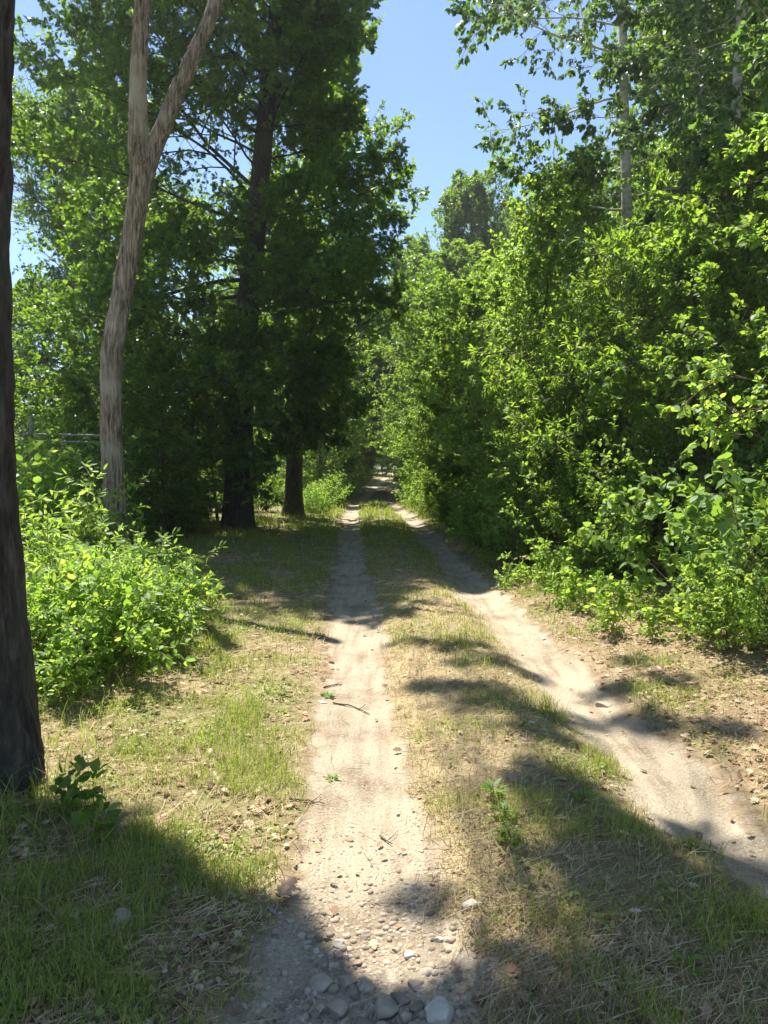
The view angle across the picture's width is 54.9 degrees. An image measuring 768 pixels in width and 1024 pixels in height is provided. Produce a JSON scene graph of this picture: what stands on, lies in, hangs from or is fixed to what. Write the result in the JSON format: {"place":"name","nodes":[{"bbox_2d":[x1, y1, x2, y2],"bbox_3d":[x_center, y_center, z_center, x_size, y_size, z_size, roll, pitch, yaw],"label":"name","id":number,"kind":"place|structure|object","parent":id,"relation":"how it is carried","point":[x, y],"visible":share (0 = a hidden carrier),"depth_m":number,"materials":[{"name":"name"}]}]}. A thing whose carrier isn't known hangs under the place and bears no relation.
{"place":"outdoors","nodes":[
{"label":"outdoors","id":0,"kind":"place"},
{"bbox_2d":[10,0,667,467],"label":"sky","id":1,"kind":"structure","parent":0,"point":[415,58],"materials":[{"name":"blue"}]},
{"bbox_2d":[3,574,761,1023],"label":"gravel","id":2,"kind":"structure","parent":0,"point":[351,990],"depth_m":2.49,"materials":[{"name":"beige gravel"}]},
{"bbox_2d":[0,468,767,1023],"bbox_3d":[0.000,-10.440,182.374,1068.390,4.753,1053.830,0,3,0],"label":"ground","id":3,"kind":"structure","parent":0,"point":[610,686],"depth_m":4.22,"materials":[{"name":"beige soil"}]},
{"bbox_2d":[0,0,48,799],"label":"oak tree","id":4,"kind":"object","parent":3,"relation":"on","point":[21,744],"visible":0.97,"depth_m":3.54,"materials":[{"name":"brown plant"}]},
{"bbox_2d":[14,373,39,481],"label":"sapling","id":5,"kind":"object","parent":3,"relation":"on","point":[17,397],"visible":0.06,"depth_m":15.58,"materials":[{"name":"green plant"}]},
{"bbox_2d":[14,416,100,540],"bbox_3d":[-6.953,-0.444,13.987,3.658,2.726,0.128,0,3,0],"label":"chain link fence","id":6,"kind":"object","parent":3,"relation":"on","point":[25,434],"visible":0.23,"depth_m":13.88,"materials":[{"name":"metal"}]},
{"bbox_2d":[14,414,123,541],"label":"shrub","id":7,"kind":"object","parent":3,"relation":"on","point":[53,432],"visible":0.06,"depth_m":11.86,"materials":[{"name":"green plant"}]},
{"bbox_2d":[48,754,91,813],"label":"weed","id":8,"kind":"object","parent":3,"relation":"on","point":[59,779],"visible":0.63,"depth_m":3.37,"materials":[{"name":"green plant"}]},
{"bbox_2d":[19,493,124,609],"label":"shrub","id":9,"kind":"object","parent":3,"relation":"on","point":[81,551],"visible":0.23,"depth_m":7.44,"materials":[{"name":"green plant"}]},
{"bbox_2d":[14,359,130,505],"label":"sapling","id":10,"kind":"object","parent":3,"relation":"on","point":[73,383],"visible":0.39,"depth_m":15.07,"materials":[{"name":"green plant"}]},
{"bbox_2d":[33,600,118,713],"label":"shrub","id":11,"kind":"object","parent":3,"relation":"on","point":[71,666],"visible":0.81,"depth_m":4.92,"materials":[{"name":"green plant"}]},
{"bbox_2d":[16,437,142,563],"bbox_3d":[-5.650,-0.065,11.242,3.031,2.103,2.923,1,3,19],"label":"shrub","id":12,"kind":"object","parent":3,"relation":"on","point":[40,480],"visible":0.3,"depth_m":10.72,"materials":[{"name":"green plant"}]},
{"bbox_2d":[27,348,138,501],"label":"sapling","id":13,"kind":"object","parent":3,"relation":"on","point":[59,391],"visible":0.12,"depth_m":18.18,"materials":[{"name":"green plant"}]},
{"bbox_2d":[23,545,144,689],"bbox_3d":[-2.866,0.663,5.667,1.729,1.326,1.813,0,3,-4],"label":"shrub","id":14,"kind":"object","parent":3,"relation":"on","point":[42,619],"visible":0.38,"depth_m":5.42,"materials":[{"name":"green plant"}]},
{"bbox_2d":[19,460,154,581],"bbox_3d":[-4.332,0.215,9.870,2.366,1.814,2.481,1,3,16],"label":"shrub","id":15,"kind":"object","parent":3,"relation":"on","point":[76,526],"visible":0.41,"depth_m":9.81,"materials":[{"name":"green plant"}]},
{"bbox_2d":[14,393,162,544],"bbox_3d":[-6.013,-0.622,12.819,2.752,2.930,3.489,2,4,32],"label":"shrub","id":16,"kind":"object","parent":3,"relation":"on","point":[22,446],"visible":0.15,"depth_m":13.22,"materials":[{"name":"green plant"}]},
{"bbox_2d":[58,756,123,845],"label":"weed","id":17,"kind":"object","parent":3,"relation":"on","point":[81,817],"visible":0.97,"depth_m":3.12,"materials":[{"name":"green plant"}]},
{"bbox_2d":[27,523,167,607],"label":"shrub","id":18,"kind":"object","parent":3,"relation":"on","point":[125,550],"visible":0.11,"depth_m":7.72,"materials":[{"name":"green plant"}]},
{"bbox_2d":[25,518,184,660],"bbox_3d":[-2.508,0.679,5.963,1.638,1.256,1.718,1,4,24],"label":"shrub","id":19,"kind":"object","parent":3,"relation":"on","point":[98,568],"visible":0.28,"depth_m":5.82,"materials":[{"name":"green plant"}]},
{"bbox_2d":[11,23,216,493],"bbox_3d":[-11.027,-8.350,26.030,10.708,17.164,9.364,0,3,1],"label":"oak tree","id":20,"kind":"object","parent":3,"relation":"on","point":[69,101],"visible":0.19,"depth_m":24.76,"materials":[{"name":"green plant"}]},
{"bbox_2d":[30,546,202,677],"bbox_3d":[-1.846,0.761,5.786,1.461,1.052,1.516,2,4,26],"label":"shrub","id":21,"kind":"object","parent":3,"relation":"on","point":[145,643],"visible":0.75,"depth_m":5.43,"materials":[{"name":"green plant"}]},
{"bbox_2d":[72,434,176,533],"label":"shrub","id":22,"kind":"object","parent":3,"relation":"on","point":[157,463],"visible":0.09,"depth_m":17.12,"materials":[{"name":"green plant"}]},
{"bbox_2d":[71,437,187,537],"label":"shrub","id":23,"kind":"object","parent":3,"relation":"on","point":[135,512],"visible":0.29,"depth_m":14.83,"materials":[{"name":"green plant"}]},
{"bbox_2d":[102,536,186,587],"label":"shrub","id":24,"kind":"object","parent":3,"relation":"on","point":[147,557],"visible":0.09,"depth_m":8.79,"materials":[{"name":"green plant"}]},
{"bbox_2d":[71,532,232,648],"bbox_3d":[-2.112,0.731,6.402,1.456,1.116,1.527,2,4,33],"label":"shrub","id":25,"kind":"object","parent":3,"relation":"on","point":[175,606],"visible":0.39,"depth_m":6.30,"materials":[{"name":"green plant"}]},
{"bbox_2d":[99,0,222,567],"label":"dead tree","id":26,"kind":"object","parent":3,"relation":"on","point":[145,149],"visible":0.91,"depth_m":10.32,"materials":[{"name":"brown wood"}]},
{"bbox_2d":[93,542,232,637],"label":"shrub","id":27,"kind":"object","parent":3,"relation":"on","point":[212,611],"visible":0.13,"depth_m":7.14,"materials":[{"name":"green plant"}]},
{"bbox_2d":[122,408,227,523],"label":"sapling","id":28,"kind":"object","parent":3,"relation":"on","point":[148,440],"visible":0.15,"depth_m":17.82,"materials":[{"name":"green plant"}]},
{"bbox_2d":[137,466,213,536],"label":"shrub","id":29,"kind":"object","parent":3,"relation":"on","point":[190,518],"visible":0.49,"depth_m":16.88,"materials":[{"name":"green plant"}]},
{"bbox_2d":[128,389,223,521],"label":"sapling","id":30,"kind":"object","parent":3,"relation":"on","point":[216,470],"visible":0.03,"depth_m":20.16,"materials":[{"name":"green plant"}]},
{"bbox_2d":[122,322,242,535],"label":"sapling","id":31,"kind":"object","parent":3,"relation":"on","point":[156,359],"visible":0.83,"depth_m":16.16,"materials":[{"name":"green plant"}]},
{"bbox_2d":[142,544,223,601],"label":"shrub","id":32,"kind":"object","parent":3,"relation":"on","point":[181,569],"visible":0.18,"depth_m":8.75,"materials":[{"name":"green plant"}]},
{"bbox_2d":[10,0,431,530],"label":"oak tree","id":33,"kind":"object","parent":3,"relation":"on","point":[310,42],"visible":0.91,"depth_m":16.94,"materials":[{"name":"green plant"}]},
{"bbox_2d":[179,392,265,520],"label":"sapling","id":34,"kind":"object","parent":3,"relation":"on","point":[218,510],"visible":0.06,"depth_m":21.94,"materials":[{"name":"green plant"}]},
{"bbox_2d":[253,467,285,512],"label":"shrub","id":35,"kind":"object","parent":3,"relation":"on","point":[274,486],"visible":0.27,"depth_m":26.80,"materials":[{"name":"green plant"}]},
{"bbox_2d":[255,393,285,499],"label":"sapling","id":36,"kind":"object","parent":3,"relation":"on","point":[264,432],"visible":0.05,"depth_m":35.67,"materials":[{"name":"green plant"}]},
{"bbox_2d":[277,876,298,895],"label":"dead leaf","id":37,"kind":"object","parent":3,"relation":"on","point":[289,882],"visible":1,"depth_m":2.82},
{"bbox_2d":[198,9,452,516],"bbox_3d":[-2.119,-8.035,24.052,7.271,16.663,9.593,1,3,22],"label":"oak tree","id":38,"kind":"object","parent":3,"relation":"on","point":[293,497],"visible":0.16,"depth_m":24.05,"materials":[{"name":"green plant"}]},
{"bbox_2d":[303,473,349,514],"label":"shrub","id":39,"kind":"object","parent":3,"relation":"on","point":[324,502],"visible":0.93,"depth_m":26.23,"materials":[{"name":"green plant"}]},
{"bbox_2d":[260,288,395,483],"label":"oak tree","id":40,"kind":"object","parent":3,"relation":"on","point":[372,391],"visible":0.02,"depth_m":50.40,"materials":[{"name":"green plant"}]},
{"bbox_2d":[303,469,354,508],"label":"shrub","id":41,"kind":"object","parent":3,"relation":"on","point":[339,485],"visible":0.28,"depth_m":30.08,"materials":[{"name":"green plant"}]},
{"bbox_2d":[265,292,396,499],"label":"sapling","id":42,"kind":"object","parent":3,"relation":"on","point":[356,436],"visible":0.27,"depth_m":36.70,"materials":[{"name":"green plant"}]},
{"bbox_2d":[305,307,369,492],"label":"sapling","id":43,"kind":"object","parent":3,"relation":"on","point":[348,458],"visible":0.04,"depth_m":45.97,"materials":[{"name":"green plant"}]},
{"bbox_2d":[331,314,397,491],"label":"ash tree","id":44,"kind":"object","parent":3,"relation":"on","point":[370,465],"visible":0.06,"depth_m":56.58,"materials":[{"name":"green plant"}]},
{"bbox_2d":[330,233,401,470],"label":"oak tree","id":45,"kind":"object","parent":3,"relation":"on","point":[363,367],"visible":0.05,"depth_m":53.64,"materials":[{"name":"green plant"}]},
{"bbox_2d":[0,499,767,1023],"bbox_3d":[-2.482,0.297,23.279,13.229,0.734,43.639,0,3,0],"label":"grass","id":46,"kind":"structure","parent":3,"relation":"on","point":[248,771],"depth_m":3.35,"materials":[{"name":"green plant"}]},
{"bbox_2d":[0,539,767,1023],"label":"ground weeds","id":47,"kind":"object","parent":3,"relation":"on","point":[238,849],"visible":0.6,"depth_m":2.94,"materials":[{"name":"green plant"}]},
{"bbox_2d":[372,346,422,481],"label":"sapling","id":48,"kind":"object","parent":3,"relation":"on","point":[398,415],"visible":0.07,"depth_m":42.91,"materials":[{"name":"green plant"}]},
{"bbox_2d":[355,232,440,439],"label":"oak tree","id":49,"kind":"object","parent":3,"relation":"on","point":[412,240],"visible":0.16,"depth_m":53.94,"materials":[{"name":"green plant"}]},
{"bbox_2d":[358,279,437,486],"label":"sapling","id":50,"kind":"object","parent":3,"relation":"on","point":[416,299],"visible":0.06,"depth_m":42.44,"materials":[{"name":"green plant"}]},
{"bbox_2d":[385,384,430,492],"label":"sapling","id":51,"kind":"object","parent":3,"relation":"on","point":[400,470],"visible":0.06,"depth_m":37.77,"materials":[{"name":"green plant"}]},
{"bbox_2d":[376,374,441,501],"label":"sapling","id":52,"kind":"object","parent":3,"relation":"on","point":[415,425],"visible":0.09,"depth_m":29.73,"materials":[{"name":"green plant"}]},
{"bbox_2d":[368,267,474,506],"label":"sapling","id":53,"kind":"object","parent":3,"relation":"on","point":[393,430],"visible":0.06,"depth_m":26.79,"materials":[{"name":"green plant"}]},
{"bbox_2d":[410,469,443,515],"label":"shrub","id":54,"kind":"object","parent":3,"relation":"on","point":[420,499],"visible":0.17,"depth_m":25.29,"materials":[{"name":"green plant"}]},
{"bbox_2d":[372,238,494,443],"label":"oak tree","id":55,"kind":"object","parent":3,"relation":"on","point":[458,258],"visible":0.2,"depth_m":38.42,"materials":[{"name":"green plant"}]},
{"bbox_2d":[394,270,495,510],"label":"sapling","id":56,"kind":"object","parent":3,"relation":"on","point":[459,293],"visible":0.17,"depth_m":20.41,"materials":[{"name":"green plant"}]},
{"bbox_2d":[404,314,492,502],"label":"sapling","id":57,"kind":"object","parent":3,"relation":"on","point":[427,497],"visible":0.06,"depth_m":23.61,"materials":[{"name":"green plant"}]},
{"bbox_2d":[380,145,521,425],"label":"oak tree","id":58,"kind":"object","parent":3,"relation":"on","point":[473,198],"visible":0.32,"depth_m":42.11,"materials":[{"name":"green plant"}]},
{"bbox_2d":[425,479,477,529],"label":"shrub","id":59,"kind":"object","parent":3,"relation":"on","point":[435,514],"visible":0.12,"depth_m":20.14,"materials":[{"name":"green plant"}]},
{"bbox_2d":[441,469,481,540],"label":"shrub","id":60,"kind":"object","parent":3,"relation":"on","point":[450,514],"visible":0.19,"depth_m":16.71,"materials":[{"name":"green plant"}]},
{"bbox_2d":[422,262,514,465],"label":"sapling","id":61,"kind":"object","parent":3,"relation":"on","point":[468,270],"visible":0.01,"depth_m":23.95,"materials":[{"name":"green plant"}]},
{"bbox_2d":[448,487,498,543],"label":"shrub","id":62,"kind":"object","parent":3,"relation":"on","point":[456,499],"visible":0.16,"depth_m":15.71,"materials":[{"name":"green plant"}]},
{"bbox_2d":[414,256,550,527],"bbox_3d":[2.650,-2.915,18.500,3.913,7.077,4.587,1,3,23],"label":"sapling","id":63,"kind":"object","parent":3,"relation":"on","point":[474,311],"visible":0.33,"depth_m":18.40,"materials":[{"name":"green plant"}]},
{"bbox_2d":[449,467,520,555],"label":"shrub","id":64,"kind":"object","parent":3,"relation":"on","point":[479,520],"visible":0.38,"depth_m":14.15,"materials":[{"name":"green plant"}]},
{"bbox_2d":[479,777,508,796],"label":"weed","id":65,"kind":"object","parent":3,"relation":"on","point":[488,786],"visible":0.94,"depth_m":3.56,"materials":[{"name":"green plant"}]},
{"bbox_2d":[486,800,519,820],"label":"weed","id":66,"kind":"object","parent":3,"relation":"on","point":[504,806],"visible":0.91,"depth_m":3.35,"materials":[{"name":"green plant"}]},
{"bbox_2d":[439,288,582,543],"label":"sapling","id":67,"kind":"object","parent":3,"relation":"on","point":[463,419],"visible":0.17,"depth_m":15.13,"materials":[{"name":"green plant"}]},
{"bbox_2d":[471,461,568,565],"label":"shrub","id":68,"kind":"object","parent":3,"relation":"on","point":[510,537],"visible":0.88,"depth_m":11.94,"materials":[{"name":"green plant"}]},
{"bbox_2d":[459,233,594,499],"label":"sapling","id":69,"kind":"object","parent":3,"relation":"on","point":[498,269],"visible":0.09,"depth_m":17.30,"materials":[{"name":"green plant"}]},
{"bbox_2d":[460,163,611,304],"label":"ash tree","id":70,"kind":"object","parent":3,"relation":"on","point":[583,236],"visible":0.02,"depth_m":29.61,"materials":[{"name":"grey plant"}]},
{"bbox_2d":[491,546,581,589],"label":"weed clump","id":71,"kind":"object","parent":3,"relation":"on","point":[519,575],"visible":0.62,"depth_m":10.13,"materials":[{"name":"green plant"}]},
{"bbox_2d":[420,138,662,553],"bbox_3d":[3.473,-2.839,13.270,4.109,7.444,4.174,3,4,44],"label":"sapling","id":72,"kind":"object","parent":3,"relation":"on","point":[547,214],"visible":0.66,"depth_m":13.09,"materials":[{"name":"green plant"}]},
{"bbox_2d":[478,310,634,555],"bbox_3d":[3.243,-1.208,12.226,2.492,4.217,2.454,-2,4,-37],"label":"sapling","id":73,"kind":"object","parent":3,"relation":"on","point":[528,418],"visible":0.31,"depth_m":12.22,"materials":[{"name":"green plant"}]},
{"bbox_2d":[519,490,626,579],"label":"shrub","id":74,"kind":"object","parent":3,"relation":"on","point":[580,552],"visible":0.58,"depth_m":10.21,"materials":[{"name":"green plant"}]},
{"bbox_2d":[528,346,657,559],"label":"sapling","id":75,"kind":"object","parent":3,"relation":"on","point":[561,408],"visible":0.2,"depth_m":11.63,"materials":[{"name":"green plant"}]},
{"bbox_2d":[526,293,672,525],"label":"sapling","id":76,"kind":"object","parent":3,"relation":"on","point":[642,345],"visible":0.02,"depth_m":14.44,"materials":[{"name":"green plant"}]},
{"bbox_2d":[539,557,663,611],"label":"weed clump","id":77,"kind":"object","parent":3,"relation":"on","point":[569,590],"visible":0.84,"depth_m":8.46,"materials":[{"name":"green plant"}]},
{"bbox_2d":[461,216,745,569],"bbox_3d":[3.124,-1.616,10.575,4.150,5.149,3.390,0,3,0],"label":"sapling","id":78,"kind":"object","parent":3,"relation":"on","point":[614,314],"visible":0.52,"depth_m":10.44,"materials":[{"name":"green plant"}]},
{"bbox_2d":[444,0,763,505],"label":"poplar tree","id":79,"kind":"object","parent":3,"relation":"on","point":[621,98],"visible":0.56,"depth_m":13.60,"materials":[{"name":"green plant"}]},
{"bbox_2d":[561,198,721,455],"bbox_3d":[7.329,-4.321,21.548,5.728,9.327,6.716,-1,3,-16],"label":"ash tree","id":80,"kind":"object","parent":3,"relation":"on","point":[635,213],"visible":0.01,"depth_m":21.06,"materials":[{"name":"green plant"}]},
{"bbox_2d":[576,414,727,587],"bbox_3d":[3.037,-0.121,9.479,2.086,2.221,2.644,-1,3,-11],"label":"shrub","id":81,"kind":"object","parent":3,"relation":"on","point":[619,546],"visible":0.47,"depth_m":9.29,"materials":[{"name":"green plant"}]},
{"bbox_2d":[580,576,732,641],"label":"weed clump","id":82,"kind":"object","parent":3,"relation":"on","point":[648,611],"visible":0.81,"depth_m":7.06,"materials":[{"name":"green plant"}]},
{"bbox_2d":[557,0,767,452],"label":"poplar tree","id":83,"kind":"object","parent":3,"relation":"on","point":[687,57],"visible":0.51,"depth_m":11.91,"materials":[{"name":"green plant"}]},
{"bbox_2d":[574,19,761,364],"bbox_3d":[13.838,-11.313,29.444,12.835,22.666,12.946,-2,4,-33],"label":"oak tree","id":84,"kind":"object","parent":3,"relation":"on","point":[578,145],"depth_m":29.05,"materials":[{"name":"green plant"}]},
{"bbox_2d":[577,429,767,605],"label":"vine shrub","id":85,"kind":"object","parent":3,"relation":"on","point":[631,539],"visible":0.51,"depth_m":7.82,"materials":[{"name":"green plant"}]},
{"bbox_2d":[581,198,767,573],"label":"sapling","id":86,"kind":"object","parent":3,"relation":"on","point":[663,252],"visible":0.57,"depth_m":9.17,"materials":[{"name":"green plant"}]},
{"bbox_2d":[591,0,763,438],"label":"oak tree","id":87,"kind":"object","parent":3,"relation":"on","point":[648,178],"visible":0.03,"depth_m":18.28,"materials":[{"name":"green plant"}]},
{"bbox_2d":[602,74,767,551],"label":"sapling","id":88,"kind":"object","parent":3,"relation":"on","point":[726,210],"visible":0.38,"depth_m":9.45,"materials":[{"name":"green plant"}]},
{"bbox_2d":[664,947,708,976],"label":"weed","id":89,"kind":"object","parent":3,"relation":"on","point":[692,956],"visible":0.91,"depth_m":2.32,"materials":[{"name":"green plant"}]},
{"bbox_2d":[612,0,767,421],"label":"ash tree","id":90,"kind":"object","parent":3,"relation":"on","point":[670,141],"visible":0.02,"depth_m":15.43,"materials":[{"name":"green plant"}]},
{"bbox_2d":[626,422,767,570],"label":"vine shrub","id":91,"kind":"object","parent":3,"relation":"on","point":[753,455],"visible":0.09,"depth_m":8.95,"materials":[{"name":"green plant"}]},
{"bbox_2d":[655,112,767,535],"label":"sapling","id":92,"kind":"object","parent":3,"relation":"on","point":[711,372],"visible":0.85,"depth_m":7.06,"materials":[{"name":"green plant"}]},
{"bbox_2d":[663,445,767,633],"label":"vine shrub","id":93,"kind":"object","parent":3,"relation":"on","point":[727,527],"visible":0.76,"depth_m":6.57,"materials":[{"name":"green plant"}]},
{"bbox_2d":[665,537,767,656],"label":"shrub","id":94,"kind":"object","parent":3,"relation":"on","point":[708,620],"visible":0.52,"depth_m":6.29,"materials":[{"name":"green plant"}]},
{"bbox_2d":[666,524,767,654],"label":"shrub","id":95,"kind":"object","parent":3,"relation":"on","point":[750,619],"visible":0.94,"depth_m":5.87,"materials":[{"name":"green plant"}]},
{"bbox_2d":[683,412,767,562],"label":"vine shrub","id":96,"kind":"object","parent":3,"relation":"on","point":[701,469],"visible":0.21,"depth_m":7.96,"materials":[{"name":"green plant"}]},
{"bbox_2d":[688,0,767,190],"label":"poplar tree","id":97,"kind":"object","parent":3,"relation":"on","point":[751,46],"visible":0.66,"depth_m":9.21,"materials":[{"name":"green plant"}]},
{"bbox_2d":[720,198,767,467],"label":"sapling","id":98,"kind":"object","parent":3,"relation":"on","point":[760,258],"visible":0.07,"depth_m":12.27,"materials":[{"name":"green plant"}]},
{"bbox_2d":[212,473,767,1023],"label":"dirt track","id":99,"kind":"structure","parent":0,"point":[662,789],"depth_m":3.79,"materials":[{"name":"beige soil"}]},
{"bbox_2d":[308,973,335,992],"bbox_3d":[-0.199,1.514,2.372,0.087,0.053,0.058,0,3,0],"label":"rock","id":100,"kind":"object","parent":99,"relation":"on","point":[320,982],"visible":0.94,"depth_m":2.36,"materials":[{"name":"grey stone"}]},
{"bbox_2d":[326,999,348,1017],"bbox_3d":[-0.138,1.528,2.273,0.069,0.056,0.061,2,4,36],"label":"rock","id":101,"kind":"object","parent":99,"relation":"on","point":[339,1007],"visible":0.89,"depth_m":2.25,"materials":[{"name":"grey stone"}]},
{"bbox_2d":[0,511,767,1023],"bbox_3d":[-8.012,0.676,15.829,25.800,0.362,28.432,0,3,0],"label":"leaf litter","id":102,"kind":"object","parent":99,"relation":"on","point":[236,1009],"visible":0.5,"depth_m":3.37,"materials":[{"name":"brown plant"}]},
{"bbox_2d":[374,993,398,1019],"bbox_3d":[0.004,1.522,2.256,0.071,0.075,0.077,-2,4,-35],"label":"rock","id":103,"kind":"object","parent":99,"relation":"on","point":[385,1006],"visible":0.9,"depth_m":2.24,"materials":[{"name":"grey stone"}]},
{"bbox_2d":[390,992,409,1005],"bbox_3d":[0.048,1.519,2.303,0.066,0.044,0.049,0,3,0],"label":"rock","id":104,"kind":"object","parent":99,"relation":"on","point":[398,998],"visible":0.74,"depth_m":2.29,"materials":[{"name":"stone"}]},
{"bbox_2d":[424,996,454,1023],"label":"rock","id":105,"kind":"object","parent":99,"relation":"on","point":[439,1009],"visible":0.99,"depth_m":2.21,"materials":[{"name":"stone"}]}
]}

